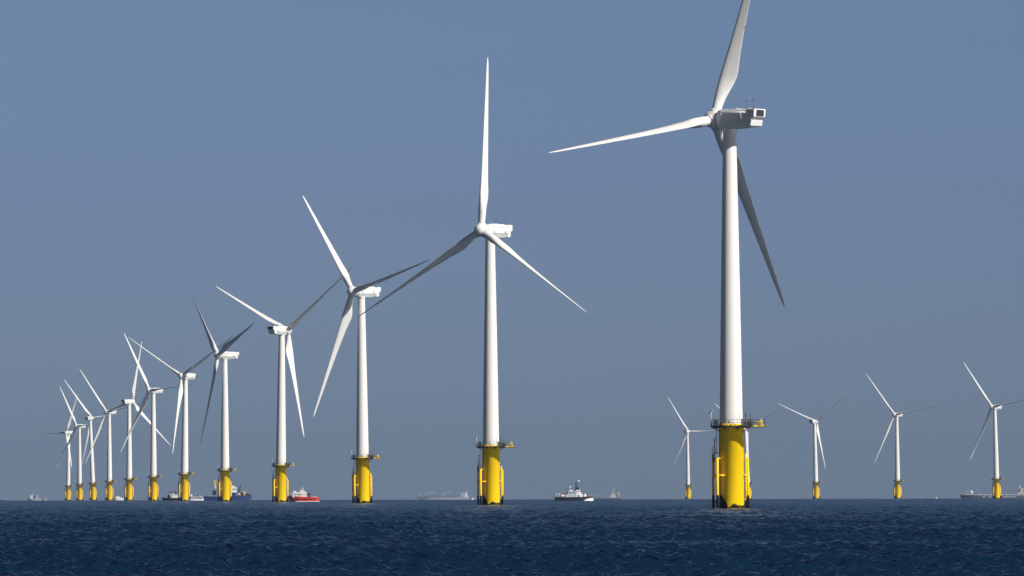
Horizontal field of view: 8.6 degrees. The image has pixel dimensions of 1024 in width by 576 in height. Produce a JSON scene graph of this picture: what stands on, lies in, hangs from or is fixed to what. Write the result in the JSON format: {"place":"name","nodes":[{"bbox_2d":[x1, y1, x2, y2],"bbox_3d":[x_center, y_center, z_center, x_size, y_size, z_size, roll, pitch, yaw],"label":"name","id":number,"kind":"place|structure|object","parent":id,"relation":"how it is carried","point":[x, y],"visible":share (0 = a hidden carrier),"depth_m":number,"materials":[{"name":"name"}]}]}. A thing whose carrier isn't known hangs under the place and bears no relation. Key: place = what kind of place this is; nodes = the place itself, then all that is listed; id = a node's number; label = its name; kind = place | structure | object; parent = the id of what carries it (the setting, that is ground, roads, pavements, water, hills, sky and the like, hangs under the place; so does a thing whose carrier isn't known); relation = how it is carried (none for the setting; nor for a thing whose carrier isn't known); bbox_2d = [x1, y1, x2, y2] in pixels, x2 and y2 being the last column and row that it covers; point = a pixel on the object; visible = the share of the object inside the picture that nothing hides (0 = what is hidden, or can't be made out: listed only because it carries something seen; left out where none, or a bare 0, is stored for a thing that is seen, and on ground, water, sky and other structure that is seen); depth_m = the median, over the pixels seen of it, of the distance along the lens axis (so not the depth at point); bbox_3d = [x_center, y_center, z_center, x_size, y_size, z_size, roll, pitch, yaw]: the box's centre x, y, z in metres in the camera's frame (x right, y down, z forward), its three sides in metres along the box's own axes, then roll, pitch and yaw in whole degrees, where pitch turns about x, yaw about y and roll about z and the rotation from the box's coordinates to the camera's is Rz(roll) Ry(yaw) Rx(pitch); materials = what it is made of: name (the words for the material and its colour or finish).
{"place":"outdoors","nodes":[
{"label":"outdoors","id":0,"kind":"place"},
{"bbox_2d":[0,498,1023,575],"bbox_3d":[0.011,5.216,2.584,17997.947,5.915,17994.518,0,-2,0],"label":"sea","id":1,"kind":"structure","parent":0,"point":[769,537],"depth_m":390.47,"materials":[{"name":"liquid"}]},
{"bbox_2d":[27,492,41,499],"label":"ferry","id":2,"kind":"object","parent":1,"relation":"on","point":[32,497],"visible":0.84,"depth_m":11995.22,"materials":[{"name":"metal"}]},
{"bbox_2d":[47,394,77,499],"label":"wind turbine","id":3,"kind":"object","parent":1,"relation":"in","point":[67,485],"visible":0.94,"depth_m":6973.26,"materials":[{"name":"metal"}]},
{"bbox_2d":[56,388,106,499],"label":"wind turbine","id":4,"kind":"object","parent":1,"relation":"in","point":[79,484],"visible":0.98,"depth_m":6315.22,"materials":[{"name":"metal"}]},
{"bbox_2d":[65,381,125,499],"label":"wind turbine","id":5,"kind":"object","parent":1,"relation":"in","point":[90,418],"visible":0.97,"depth_m":5959.27,"materials":[{"name":"metal"}]},
{"bbox_2d":[80,370,141,499],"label":"wind turbine","id":6,"kind":"object","parent":1,"relation":"in","point":[109,481],"visible":0.9,"depth_m":5333.16,"materials":[{"name":"metal"}]},
{"bbox_2d":[95,343,170,499],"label":"wind turbine","id":7,"kind":"object","parent":1,"relation":"in","point":[129,479],"visible":0.96,"depth_m":4780.63,"materials":[{"name":"metal"}]},
{"bbox_2d":[121,334,193,500],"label":"wind turbine","id":8,"kind":"object","parent":1,"relation":"in","point":[153,491],"visible":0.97,"depth_m":4281.10,"materials":[{"name":"metal"}]},
{"bbox_2d":[162,489,177,500],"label":"tug boat","id":9,"kind":"object","parent":1,"relation":"on","point":[174,496],"visible":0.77,"depth_m":4229.63,"materials":[{"name":"grey metal"}]},
{"bbox_2d":[128,336,232,500],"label":"wind turbine","id":10,"kind":"object","parent":1,"relation":"in","point":[184,378],"visible":0.99,"depth_m":3788.30,"materials":[{"name":"metal"}]},
{"bbox_2d":[188,493,203,500],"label":"crew boat","id":11,"kind":"object","parent":1,"relation":"on","point":[197,498],"visible":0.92,"depth_m":4229.90,"materials":[{"name":"metal"}]},
{"bbox_2d":[193,299,253,500],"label":"wind turbine","id":12,"kind":"object","parent":1,"relation":"in","point":[224,488],"visible":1,"depth_m":3271.32,"materials":[{"name":"metal"}]},
{"bbox_2d":[204,480,251,499],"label":"ship","id":13,"kind":"object","parent":1,"relation":"on","point":[234,496],"visible":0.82,"depth_m":4699.08,"materials":[{"name":"blue metal"}]},
{"bbox_2d":[216,270,349,501],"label":"wind turbine","id":14,"kind":"object","parent":1,"relation":"in","point":[280,330],"visible":0.98,"depth_m":2774.36,"materials":[{"name":"metal"}]},
{"bbox_2d":[288,489,319,501],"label":"crew boat","id":15,"kind":"object","parent":1,"relation":"on","point":[301,496],"visible":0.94,"depth_m":2788.31,"materials":[{"name":"metal"}]},
{"bbox_2d":[302,195,428,502],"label":"wind turbine","id":16,"kind":"object","parent":1,"relation":"in","point":[363,456],"visible":0.99,"depth_m":2242.61,"materials":[{"name":"metal"}]},
{"bbox_2d":[418,490,468,499],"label":"cargo ship","id":17,"kind":"object","parent":1,"relation":"on","point":[463,496],"visible":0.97,"depth_m":13990.20,"materials":[{"name":"metal"}]},
{"bbox_2d":[358,58,585,504],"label":"wind turbine","id":18,"kind":"object","parent":1,"relation":"in","point":[492,445],"visible":0.98,"depth_m":1724.30,"materials":[{"name":"metal"}]},
{"bbox_2d":[555,480,592,500],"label":"patrol vessel","id":19,"kind":"object","parent":1,"relation":"on","point":[572,495],"visible":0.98,"depth_m":3020.78,"materials":[{"name":"white metal"}]},
{"bbox_2d":[594,488,622,498],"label":"cargo ship","id":20,"kind":"object","parent":1,"relation":"on","point":[612,496],"visible":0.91,"depth_m":13990.82,"materials":[{"name":"metal"}]},
{"bbox_2d":[549,0,784,507],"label":"wind turbine","id":21,"kind":"object","parent":1,"relation":"in","point":[724,125],"visible":0.99,"depth_m":1220.25,"materials":[{"name":"metal"}]},
{"bbox_2d":[669,399,714,498],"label":"wind turbine","id":22,"kind":"object","parent":1,"relation":"in","point":[688,484],"visible":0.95,"depth_m":7191.79,"materials":[{"name":"metal"}]},
{"bbox_2d":[715,404,779,498],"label":"wind turbine","id":23,"kind":"object","parent":1,"relation":"in","point":[747,451],"visible":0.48,"depth_m":6577.30,"materials":[{"name":"metal"}]},
{"bbox_2d":[780,395,845,498],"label":"wind turbine","id":24,"kind":"object","parent":1,"relation":"in","point":[816,492],"visible":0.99,"depth_m":6161.81,"materials":[{"name":"metal"}]},
{"bbox_2d":[867,375,933,498],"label":"wind turbine","id":25,"kind":"object","parent":1,"relation":"in","point":[897,480],"visible":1,"depth_m":5628.66,"materials":[{"name":"metal"}]},
{"bbox_2d":[960,485,1023,498],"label":"cargo ship","id":26,"kind":"object","parent":1,"relation":"on","point":[972,495],"visible":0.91,"depth_m":12985.60,"materials":[{"name":"metal"}]},
{"bbox_2d":[964,363,1023,498],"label":"wind turbine","id":27,"kind":"object","parent":1,"relation":"in","point":[996,491],"visible":1,"depth_m":5138.84,"materials":[{"name":"metal"}]},
{"bbox_2d":[0,0,1023,500],"label":"sky","id":28,"kind":"structure","parent":0,"point":[156,156],"materials":[{"name":"blue"}]}
]}

